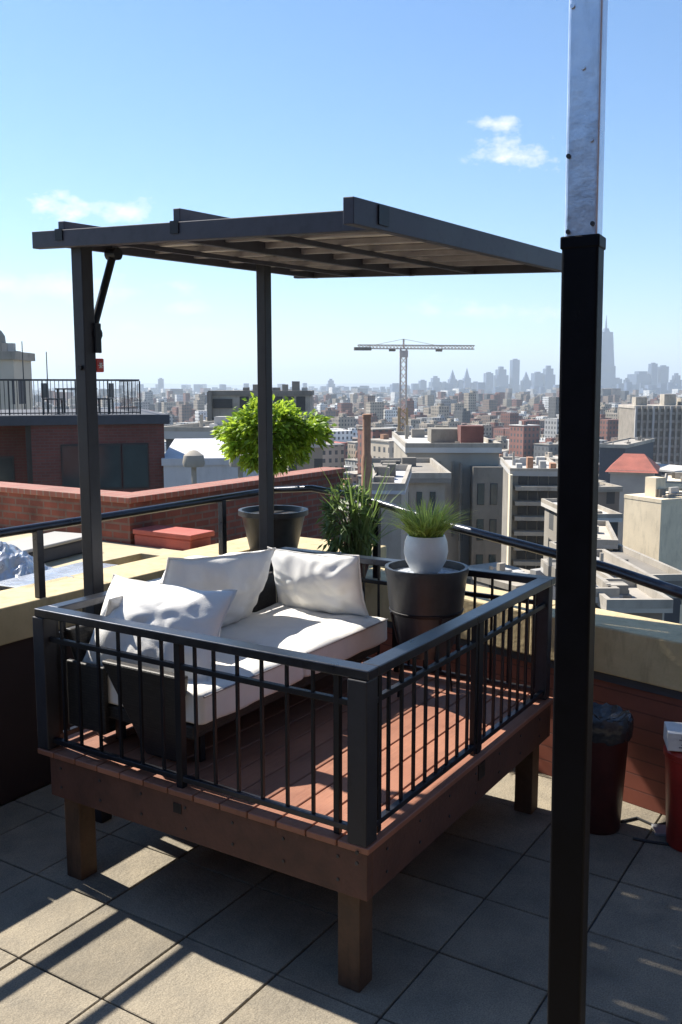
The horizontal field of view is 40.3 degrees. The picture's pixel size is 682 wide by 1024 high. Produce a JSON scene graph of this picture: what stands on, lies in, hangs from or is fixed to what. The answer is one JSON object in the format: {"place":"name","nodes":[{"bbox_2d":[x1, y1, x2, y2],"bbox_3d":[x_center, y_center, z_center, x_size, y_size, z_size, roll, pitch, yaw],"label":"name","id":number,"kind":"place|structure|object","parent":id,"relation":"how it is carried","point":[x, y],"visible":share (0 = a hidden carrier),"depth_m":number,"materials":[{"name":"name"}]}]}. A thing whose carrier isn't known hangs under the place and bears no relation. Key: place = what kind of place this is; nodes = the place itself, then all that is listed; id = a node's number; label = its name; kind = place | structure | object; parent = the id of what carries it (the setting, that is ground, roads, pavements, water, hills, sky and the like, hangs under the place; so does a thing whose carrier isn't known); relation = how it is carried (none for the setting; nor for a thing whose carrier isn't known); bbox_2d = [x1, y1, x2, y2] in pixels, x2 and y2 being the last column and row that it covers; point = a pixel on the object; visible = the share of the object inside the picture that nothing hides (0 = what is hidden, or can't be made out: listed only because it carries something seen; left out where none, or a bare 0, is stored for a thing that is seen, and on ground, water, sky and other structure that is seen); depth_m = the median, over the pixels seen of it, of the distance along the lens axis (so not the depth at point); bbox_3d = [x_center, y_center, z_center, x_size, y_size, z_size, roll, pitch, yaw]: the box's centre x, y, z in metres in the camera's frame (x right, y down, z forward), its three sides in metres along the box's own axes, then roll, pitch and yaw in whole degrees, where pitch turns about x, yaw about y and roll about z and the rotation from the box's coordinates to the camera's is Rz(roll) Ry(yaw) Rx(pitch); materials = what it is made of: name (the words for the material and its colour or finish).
{"place":"outdoors","nodes":[
{"label":"outdoors","id":0,"kind":"place"},
{"bbox_2d":[0,330,34,409],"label":"tower","id":1,"kind":"structure","parent":0,"point":[11,362],"depth_m":69.78,"materials":[{"name":"grey concrete"}]},
{"bbox_2d":[0,409,169,491],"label":"brick building","id":2,"kind":"structure","parent":0,"point":[40,449],"depth_m":25.55,"materials":[{"name":"red brick"}]},
{"bbox_2d":[0,456,14,481],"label":"window","id":3,"kind":"structure","parent":2,"relation":"in","point":[7,471],"depth_m":25.59,"materials":[{"name":"black glass"}]},
{"bbox_2d":[41,383,62,412],"bbox_3d":[-8.095,-3.178,26.048,0.460,0.858,0.440,0,8,0],"label":"patio chair","id":4,"kind":"object","parent":2,"relation":"on","point":[44,393],"visible":0.7,"depth_m":25.96,"materials":[{"name":"metal"}]},
{"bbox_2d":[60,444,79,487],"bbox_3d":[-7.188,-1.218,25.346,0.849,1.252,0.096,-2,8,-18],"label":"window","id":5,"kind":"structure","parent":2,"relation":"in","point":[69,453],"depth_m":25.23,"materials":[{"name":"black glass"}]},
{"bbox_2d":[0,379,140,414],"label":"balcony railing","id":6,"kind":"object","parent":2,"relation":"on","point":[122,401],"visible":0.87,"depth_m":25.30,"materials":[{"name":"metal"}]},
{"bbox_2d":[55,388,97,411],"bbox_3d":[-7.485,-3.149,26.355,1.000,0.718,0.700,0,8,0],"label":"patio table","id":7,"kind":"object","parent":2,"relation":"on","point":[58,389],"visible":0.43,"depth_m":26.02,"materials":[{"name":"metal"}]},
{"bbox_2d":[97,383,113,413],"bbox_3d":[-6.768,-3.249,26.573,0.460,0.858,0.440,0,8,0],"label":"patio chair","id":8,"kind":"object","parent":2,"relation":"on","point":[111,395],"visible":0.64,"depth_m":26.47,"materials":[{"name":"metal"}]},
{"bbox_2d":[99,444,121,489],"bbox_3d":[-6.418,-1.252,25.594,0.716,1.252,0.096,-2,8,-18],"label":"window","id":9,"kind":"structure","parent":2,"relation":"in","point":[109,454],"depth_m":25.57,"materials":[{"name":"black glass"}]},
{"bbox_2d":[122,443,148,488],"bbox_3d":[-5.712,-1.282,25.821,0.716,1.252,0.096,-2,8,-18],"label":"window","id":10,"kind":"structure","parent":2,"relation":"in","point":[135,460],"depth_m":25.78,"materials":[{"name":"grey glass"}]},
{"bbox_2d":[0,528,179,806],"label":"flat roof","id":11,"kind":"structure","parent":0,"point":[117,553],"depth_m":6.57,"materials":[{"name":"concrete"}]},
{"bbox_2d":[0,541,53,580],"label":"tarp heap","id":12,"kind":"object","parent":11,"relation":"on","point":[15,561],"visible":0.69,"depth_m":5.72,"materials":[{"name":"silver plastic"}]},
{"bbox_2d":[6,531,81,562],"bbox_3d":[-2.114,0.271,6.269,0.360,0.125,0.990,3,8,22],"label":"roof vent","id":13,"kind":"object","parent":11,"relation":"on","point":[58,545],"visible":0.56,"depth_m":6.36,"materials":[{"name":"metal"}]},
{"bbox_2d":[0,562,115,589],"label":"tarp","id":14,"kind":"object","parent":11,"relation":"on","point":[60,572],"visible":0.33,"depth_m":5.61,"materials":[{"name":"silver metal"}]},
{"bbox_2d":[0,467,345,544],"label":"brick wall","id":15,"kind":"structure","parent":11,"relation":"on","point":[23,504],"depth_m":7.59,"materials":[{"name":"brick"}]},
{"bbox_2d":[133,525,213,550],"bbox_3d":[-1.243,0.504,6.936,0.575,0.750,0.262,5,9,32],"label":"storage box","id":16,"kind":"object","parent":11,"relation":"on","point":[171,537],"depth_m":6.80,"materials":[{"name":"red paint"}]},
{"bbox_2d":[182,450,204,483],"bbox_3d":[-3.889,-0.924,24.597,0.600,1.440,0.600,5,9,32],"label":"roof ventilator","id":17,"kind":"object","parent":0,"point":[193,459],"visible":0.91,"depth_m":24.35,"materials":[{"name":"grey metal"}]},
{"bbox_2d":[164,415,228,450],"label":"building","id":18,"kind":"structure","parent":0,"point":[201,429],"depth_m":61.78,"materials":[{"name":"grey concrete"}]},
{"bbox_2d":[32,383,428,389],"bbox_3d":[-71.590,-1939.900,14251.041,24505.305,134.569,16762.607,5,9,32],"label":"hills","id":19,"kind":"structure","parent":0,"point":[148,385],"depth_m":17500.42,"materials":[{"name":"grey"}]},
{"bbox_2d":[207,381,313,424],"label":"building","id":20,"kind":"structure","parent":0,"point":[222,402],"depth_m":148.88,"materials":[{"name":"grey concrete"}]},
{"bbox_2d":[240,396,248,408],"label":"window","id":21,"kind":"structure","parent":20,"relation":"in","point":[242,402],"depth_m":148.88,"materials":[{"name":"glass"}]},
{"bbox_2d":[296,396,304,410],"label":"window","id":22,"kind":"structure","parent":20,"relation":"in","point":[300,400],"depth_m":148.92,"materials":[{"name":"glass"}]},
{"bbox_2d":[279,439,325,472],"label":"building","id":23,"kind":"structure","parent":0,"point":[317,458],"depth_m":80.24,"materials":[{"name":"concrete"}]},
{"bbox_2d":[323,434,344,477],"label":"city building","id":24,"kind":"structure","parent":0,"point":[331,456],"depth_m":362.37,"materials":[{"name":"concrete"}]},
{"bbox_2d":[0,0,681,384],"label":"sky","id":25,"kind":"structure","parent":0,"point":[113,112],"materials":[{"name":"blue"}]},
{"bbox_2d":[344,450,357,470],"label":"city building","id":26,"kind":"structure","parent":0,"point":[352,462],"depth_m":465.35,"materials":[{"name":"concrete"}]},
{"bbox_2d":[344,471,357,483],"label":"city building","id":27,"kind":"structure","parent":0,"point":[353,475],"depth_m":367.79,"materials":[{"name":"concrete"}]},
{"bbox_2d":[361,414,371,504],"bbox_3d":[0.940,-0.501,34.240,0.380,6.200,0.380,5,9,32],"label":"chimney","id":28,"kind":"object","parent":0,"point":[366,456],"visible":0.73,"depth_m":33.88,"materials":[{"name":"brick"}]},
{"bbox_2d":[357,427,394,482],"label":"city building","id":29,"kind":"structure","parent":0,"point":[376,432],"depth_m":359.19,"materials":[{"name":"brick"}]},
{"bbox_2d":[372,463,411,559],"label":"building","id":30,"kind":"structure","parent":0,"point":[396,482],"depth_m":38.51,"materials":[{"name":"grey concrete"}]},
{"bbox_2d":[372,457,450,514],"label":"building","id":31,"kind":"structure","parent":0,"point":[430,477],"depth_m":50.34,"materials":[{"name":"grey concrete"}]},
{"bbox_2d":[430,492,435,514],"bbox_3d":[4.965,-0.459,50.410,0.304,1.280,0.160,0,8,0],"label":"window","id":32,"kind":"structure","parent":31,"relation":"in","point":[432,494],"depth_m":50.31,"materials":[{"name":"grey glass"}]},
{"bbox_2d":[392,424,502,564],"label":"building","id":33,"kind":"structure","parent":0,"point":[467,456],"depth_m":62.06,"materials":[{"name":"concrete"}]},
{"bbox_2d":[476,519,483,539],"bbox_3d":[9.188,1.172,61.426,0.468,1.420,0.160,0,8,0],"label":"window","id":34,"kind":"structure","parent":33,"relation":"in","point":[480,522],"depth_m":61.31,"materials":[{"name":"grey glass"}]},
{"bbox_2d":[477,483,484,504],"bbox_3d":[9.188,-1.173,61.110,0.468,1.420,0.160,0,8,0],"label":"window","id":35,"kind":"structure","parent":33,"relation":"in","point":[480,486],"depth_m":61.04,"materials":[{"name":"grey glass"}]},
{"bbox_2d":[489,519,496,532],"bbox_3d":[10.038,1.172,61.426,0.468,1.420,0.160,0,8,0],"label":"window","id":36,"kind":"structure","parent":33,"relation":"in","point":[493,522],"depth_m":61.32,"materials":[{"name":"grey glass"}]},
{"bbox_2d":[490,483,497,504],"bbox_3d":[10.038,-1.173,61.110,0.468,1.420,0.160,0,8,0],"label":"window","id":37,"kind":"structure","parent":33,"relation":"in","point":[493,486],"depth_m":61.04,"materials":[{"name":"grey glass"}]},
{"bbox_2d":[483,372,492,390],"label":"skyscraper","id":38,"kind":"structure","parent":0,"point":[488,378],"depth_m":5149.96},
{"bbox_2d":[493,367,508,386],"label":"skyscraper","id":39,"kind":"structure","parent":0,"point":[500,377],"depth_m":5150.85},
{"bbox_2d":[466,562,545,590],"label":"building","id":40,"kind":"structure","parent":0,"point":[502,585],"depth_m":47.07,"materials":[{"name":"grey concrete"}]},
{"bbox_2d":[500,452,557,569],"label":"building","id":41,"kind":"structure","parent":0,"point":[529,483],"depth_m":95.80,"materials":[{"name":"concrete"}]},
{"bbox_2d":[518,491,526,499],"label":"window","id":42,"kind":"structure","parent":41,"relation":"in","point":[522,495],"depth_m":95.68,"materials":[{"name":"glass"}]},
{"bbox_2d":[518,506,526,514],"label":"window","id":43,"kind":"structure","parent":41,"relation":"in","point":[522,510],"depth_m":95.89,"materials":[{"name":"glass"}]},
{"bbox_2d":[518,476,527,484],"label":"window","id":44,"kind":"structure","parent":41,"relation":"in","point":[522,480],"depth_m":95.47,"materials":[{"name":"glass"}]},
{"bbox_2d":[527,521,536,529],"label":"window","id":45,"kind":"structure","parent":41,"relation":"in","point":[531,524],"depth_m":95.98,"materials":[{"name":"glass"}]},
{"bbox_2d":[528,491,536,499],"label":"window","id":46,"kind":"structure","parent":41,"relation":"in","point":[532,495],"depth_m":95.59,"materials":[{"name":"glass"}]},
{"bbox_2d":[528,506,536,514],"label":"window","id":47,"kind":"structure","parent":41,"relation":"in","point":[532,510],"depth_m":95.77,"materials":[{"name":"glass"}]},
{"bbox_2d":[529,476,537,484],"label":"window","id":48,"kind":"structure","parent":41,"relation":"in","point":[533,480],"depth_m":95.35,"materials":[{"name":"glass"}]},
{"bbox_2d":[539,476,547,484],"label":"window","id":49,"kind":"structure","parent":41,"relation":"in","point":[543,480],"depth_m":95.26,"materials":[{"name":"glass"}]},
{"bbox_2d":[531,372,543,385],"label":"skyscraper","id":50,"kind":"structure","parent":0,"point":[536,378],"depth_m":5149.65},
{"bbox_2d":[533,442,557,456],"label":"city building","id":51,"kind":"structure","parent":0,"point":[540,449],"depth_m":476.79,"materials":[{"name":"concrete"}]},
{"bbox_2d":[543,366,554,392],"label":"skyscraper","id":52,"kind":"structure","parent":0,"point":[548,379],"depth_m":5150.09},
{"bbox_2d":[541,498,622,558],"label":"building","id":53,"kind":"structure","parent":0,"point":[613,517],"depth_m":72.77,"materials":[{"name":"grey concrete"}]},
{"bbox_2d":[598,480,622,537],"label":"building","id":54,"kind":"structure","parent":0,"point":[608,495],"depth_m":104.88,"materials":[{"name":"grey concrete"}]},
{"bbox_2d":[596,549,659,579],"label":"building","id":55,"kind":"structure","parent":0,"point":[605,555],"depth_m":37.79,"materials":[{"name":"concrete"}]},
{"bbox_2d":[623,476,681,623],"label":"building","id":56,"kind":"structure","parent":0,"point":[652,524],"depth_m":77.03,"materials":[{"name":"concrete"}]},
{"bbox_2d":[670,373,681,388],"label":"skyscraper","id":57,"kind":"structure","parent":0,"point":[675,378],"depth_m":5152.86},
{"label":"ground","id":58,"kind":"structure","parent":0,"visible":0},
{"bbox_2d":[161,438,258,487],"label":"building","id":59,"kind":"structure","parent":58,"relation":"on","point":[216,467],"depth_m":26.09,"materials":[{"name":"white paint"}]},
{"bbox_2d":[229,454,242,477],"bbox_3d":[-2.659,-0.924,24.597,0.600,1.440,0.600,5,9,32],"label":"roof ventilator","id":60,"kind":"object","parent":59,"relation":"on","point":[234,464],"visible":0.16,"depth_m":24.37,"materials":[{"name":"grey metal"}]},
{"bbox_2d":[334,441,347,464],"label":"city building","id":61,"kind":"structure","parent":58,"relation":"on","point":[345,450],"depth_m":488.80,"materials":[{"name":"grey concrete"}]},
{"bbox_2d":[32,387,657,437],"bbox_3d":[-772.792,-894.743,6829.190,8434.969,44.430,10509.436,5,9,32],"label":"city sprawl","id":62,"kind":"structure","parent":58,"relation":"on","point":[551,425],"depth_m":1116.82,"materials":[{"name":"concrete"}]},
{"bbox_2d":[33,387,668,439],"bbox_3d":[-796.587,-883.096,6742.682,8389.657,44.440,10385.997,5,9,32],"label":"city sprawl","id":63,"kind":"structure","parent":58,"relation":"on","point":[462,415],"depth_m":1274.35,"materials":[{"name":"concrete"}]},
{"bbox_2d":[346,437,357,458],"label":"city building","id":64,"kind":"structure","parent":58,"relation":"on","point":[352,447],"depth_m":495.11,"materials":[{"name":"concrete"}]},
{"bbox_2d":[32,387,681,442],"bbox_3d":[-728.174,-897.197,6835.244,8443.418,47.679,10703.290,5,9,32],"label":"city sprawl","id":65,"kind":"structure","parent":58,"relation":"on","point":[608,429],"depth_m":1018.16,"materials":[{"name":"concrete"}]},
{"bbox_2d":[32,387,681,453],"bbox_3d":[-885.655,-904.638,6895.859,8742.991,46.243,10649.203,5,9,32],"label":"city sprawl","id":66,"kind":"structure","parent":58,"relation":"on","point":[343,421],"depth_m":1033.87,"materials":[{"name":"concrete"}]},
{"bbox_2d":[371,427,403,457],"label":"city building","id":67,"kind":"structure","parent":58,"relation":"on","point":[382,446],"depth_m":286.97,"materials":[{"name":"concrete"}]},
{"bbox_2d":[120,382,680,393],"bbox_3d":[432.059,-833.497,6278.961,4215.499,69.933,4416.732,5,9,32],"label":"distant blocks","id":68,"kind":"structure","parent":58,"relation":"on","point":[663,388],"depth_m":4736.35,"materials":[{"name":"grey"}]},
{"bbox_2d":[354,339,474,430],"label":"tower crane","id":69,"kind":"object","parent":58,"relation":"on","point":[403,353],"visible":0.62,"depth_m":237.10,"materials":[{"name":"metal"}]},
{"bbox_2d":[429,376,441,391],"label":"skyscraper","id":70,"kind":"structure","parent":58,"relation":"on","point":[435,381],"depth_m":5155.34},
{"bbox_2d":[463,369,470,387],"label":"skyscraper","id":71,"kind":"structure","parent":58,"relation":"on","point":[466,378],"depth_m":5152.79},
{"bbox_2d":[509,359,519,392],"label":"skyscraper","id":72,"kind":"structure","parent":58,"relation":"on","point":[514,374],"depth_m":5147.35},
{"bbox_2d":[509,421,539,456],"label":"city building","id":73,"kind":"structure","parent":58,"relation":"on","point":[523,436],"depth_m":491.24,"materials":[{"name":"brick"}]},
{"bbox_2d":[520,372,530,391],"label":"skyscraper","id":74,"kind":"structure","parent":58,"relation":"on","point":[525,380],"depth_m":5158.22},
{"bbox_2d":[537,452,557,463],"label":"city building","id":75,"kind":"structure","parent":58,"relation":"on","point":[549,455],"depth_m":405.27,"materials":[{"name":"concrete"}]},
{"bbox_2d":[541,557,619,608],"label":"building","id":76,"kind":"structure","parent":58,"relation":"on","point":[548,566],"depth_m":33.21,"materials":[{"name":"concrete"}]},
{"bbox_2d":[597,521,617,550],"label":"building","id":77,"kind":"structure","parent":58,"relation":"on","point":[607,538],"depth_m":52.61,"materials":[{"name":"grey concrete"}]},
{"bbox_2d":[601,315,615,387],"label":"skyscraper","id":78,"kind":"structure","parent":58,"relation":"on","point":[608,372],"depth_m":5130.38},
{"bbox_2d":[549,541,681,623],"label":"building","id":79,"kind":"structure","parent":58,"relation":"on","point":[662,571],"depth_m":45.08,"materials":[{"name":"grey concrete"}]},
{"bbox_2d":[599,436,654,482],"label":"building","id":80,"kind":"structure","parent":58,"relation":"on","point":[611,452],"depth_m":211.69,"materials":[{"name":"concrete"}]},
{"bbox_2d":[605,453,659,544],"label":"building","id":81,"kind":"structure","parent":58,"relation":"on","point":[629,473],"depth_m":151.33,"materials":[{"name":"concrete"}]},
{"bbox_2d":[596,578,672,619],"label":"building","id":82,"kind":"structure","parent":58,"relation":"on","point":[637,600],"depth_m":30.57,"materials":[{"name":"grey concrete"}]},
{"bbox_2d":[627,371,649,389],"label":"skyscraper","id":83,"kind":"structure","parent":58,"relation":"on","point":[637,378],"depth_m":5150.13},
{"bbox_2d":[618,394,681,465],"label":"building","id":84,"kind":"structure","parent":58,"relation":"on","point":[661,423],"depth_m":329.11,"materials":[{"name":"concrete"}]},
{"bbox_2d":[648,363,657,384],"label":"skyscraper","id":85,"kind":"structure","parent":58,"relation":"on","point":[652,369],"depth_m":5146.11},
{"bbox_2d":[657,365,668,382],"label":"skyscraper","id":86,"kind":"structure","parent":58,"relation":"on","point":[662,373],"depth_m":5146.29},
{"bbox_2d":[655,464,681,476],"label":"city building","id":87,"kind":"structure","parent":58,"relation":"on","point":[665,468],"depth_m":212.82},
{"bbox_2d":[665,472,681,491],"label":"building","id":88,"kind":"structure","parent":58,"relation":"on","point":[673,479],"depth_m":134.90,"materials":[{"name":"concrete"}]},
{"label":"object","id":89,"kind":"structure","parent":0,"visible":0},
{"bbox_2d":[0,768,681,1023],"bbox_3d":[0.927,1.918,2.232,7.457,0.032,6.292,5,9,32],"label":"paving","id":90,"kind":"structure","parent":89,"relation":"on","point":[128,953],"depth_m":3.77,"materials":[{"name":"stone"}]},
{"bbox_2d":[0,537,385,804],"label":"parapet wall","id":91,"kind":"structure","parent":90,"relation":"on","point":[25,767],"depth_m":5.00,"materials":[{"name":"brown"}]},
{"bbox_2d":[210,392,336,551],"bbox_3d":[-0.458,-0.291,6.486,0.862,1.140,0.759,5,9,32],"label":"topiary tree","id":92,"kind":"object","parent":91,"relation":"on","point":[295,435],"visible":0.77,"depth_m":6.31,"materials":[{"name":"green plant"}]},
{"bbox_2d":[32,547,555,992],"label":"raised deck","id":93,"kind":"structure","parent":90,"relation":"on","point":[356,786],"depth_m":3.81,"materials":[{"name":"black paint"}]},
{"bbox_2d":[65,571,387,761],"bbox_3d":[-0.490,0.720,4.616,0.805,0.519,1.633,5,9,32],"label":"outdoor sofa","id":94,"kind":"object","parent":93,"relation":"on","point":[269,621],"visible":0.58,"depth_m":4.12,"materials":[{"name":"fabric"}]},
{"bbox_2d":[101,580,161,615],"bbox_3d":[-0.955,0.484,4.354,0.211,0.367,0.531,35,25,19],"label":"throw pillow","id":95,"kind":"object","parent":94,"relation":"on","point":[112,604],"visible":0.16,"depth_m":4.10,"materials":[{"name":"white fabric"}]},
{"bbox_2d":[83,574,237,680],"bbox_3d":[-0.814,0.527,4.111,0.658,0.481,0.281,6,-23,21],"label":"throw pillow","id":96,"kind":"object","parent":94,"relation":"on","point":[178,607],"visible":0.53,"depth_m":4.02,"materials":[{"name":"white fabric"}]},
{"bbox_2d":[161,548,275,626],"bbox_3d":[-0.658,0.413,4.721,0.263,0.475,0.853,30,16,28],"label":"throw pillow","id":97,"kind":"object","parent":94,"relation":"on","point":[245,574],"visible":0.58,"depth_m":4.66,"materials":[{"name":"white fabric"}]},
{"bbox_2d":[267,546,368,617],"bbox_3d":[-0.127,0.386,5.116,0.611,0.380,0.218,4,22,32],"label":"throw pillow","id":98,"kind":"object","parent":94,"relation":"on","point":[330,583],"visible":0.94,"depth_m":5.02,"materials":[{"name":"white fabric"}]},
{"bbox_2d":[385,559,468,696],"bbox_3d":[0.439,0.614,4.805,0.428,0.679,0.428,5,9,32],"label":"round planter","id":99,"kind":"object","parent":93,"relation":"on","point":[419,603],"visible":0.73,"depth_m":4.63,"materials":[{"name":"black paint"}]},
{"bbox_2d":[374,495,476,573],"bbox_3d":[0.437,0.114,4.729,0.593,0.397,0.608,5,9,32],"label":"grass plant","id":100,"kind":"object","parent":99,"relation":"on","point":[426,548],"depth_m":4.66,"materials":[{"name":"plant"}]},
{"bbox_2d":[32,196,561,822],"bbox_3d":[-0.138,0.028,4.903,1.898,3.005,2.300,5,9,32],"label":"pergola","id":101,"kind":"object","parent":90,"relation":"on","point":[360,238],"visible":0.98,"depth_m":4.44,"materials":[{"name":"metal"}]},
{"bbox_2d":[96,358,103,371],"bbox_3d":[-1.181,-0.707,4.479,0.070,0.065,0.049,5,9,32],"label":"alarm box","id":102,"kind":"object","parent":101,"relation":"attached to","point":[99,365],"visible":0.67,"depth_m":4.46,"materials":[{"name":"red plastic"}]},
{"bbox_2d":[362,566,681,815],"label":"parapet wall","id":103,"kind":"structure","parent":90,"relation":"on","point":[638,667],"depth_m":4.86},
{"bbox_2d":[0,485,681,598],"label":"guard rail","id":104,"kind":"object","parent":103,"relation":"on","point":[36,530],"visible":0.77,"depth_m":5.21,"materials":[{"name":"grey metal"}]},
{"bbox_2d":[316,458,404,577],"bbox_3d":[0.111,0.045,6.024,0.618,0.798,0.558,5,9,32],"label":"spiky shrub","id":105,"kind":"object","parent":103,"relation":"on","point":[355,530],"visible":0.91,"depth_m":5.98,"materials":[{"name":"green plant"}]},
{"bbox_2d":[547,0,607,1023],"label":"steel post","id":106,"kind":"object","parent":90,"relation":"on","point":[583,244],"visible":1,"depth_m":1.91,"materials":[{"name":"metal"}]},
{"bbox_2d":[590,702,633,834],"bbox_3d":[1.288,1.275,4.626,0.304,0.604,0.305,5,9,32],"label":"waste bin","id":107,"kind":"object","parent":90,"relation":"on","point":[612,729],"visible":0.64,"depth_m":4.52,"materials":[{"name":"red plastic"}]},
{"bbox_2d":[620,816,668,845],"bbox_3d":[1.563,1.578,4.594,0.345,0.014,0.270,2,8,13],"label":"hose","id":108,"kind":"object","parent":90,"relation":"on","point":[644,840],"visible":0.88,"depth_m":4.66,"materials":[{"name":"rubber"}]},
{"bbox_2d":[651,824,665,836],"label":"litter","id":109,"kind":"object","parent":90,"relation":"on","point":[659,829],"visible":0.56,"depth_m":4.59,"materials":[{"name":"white paper"}]},
{"bbox_2d":[663,744,681,851],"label":"waste bin","id":110,"kind":"object","parent":90,"relation":"on","point":[673,778],"visible":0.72,"depth_m":4.39,"materials":[{"name":"red plastic"}]},
{"bbox_2d":[663,721,681,751],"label":"cardboard box","id":111,"kind":"object","parent":110,"relation":"on","point":[672,736],"visible":1,"depth_m":4.34,"materials":[{"name":"cardboard"}]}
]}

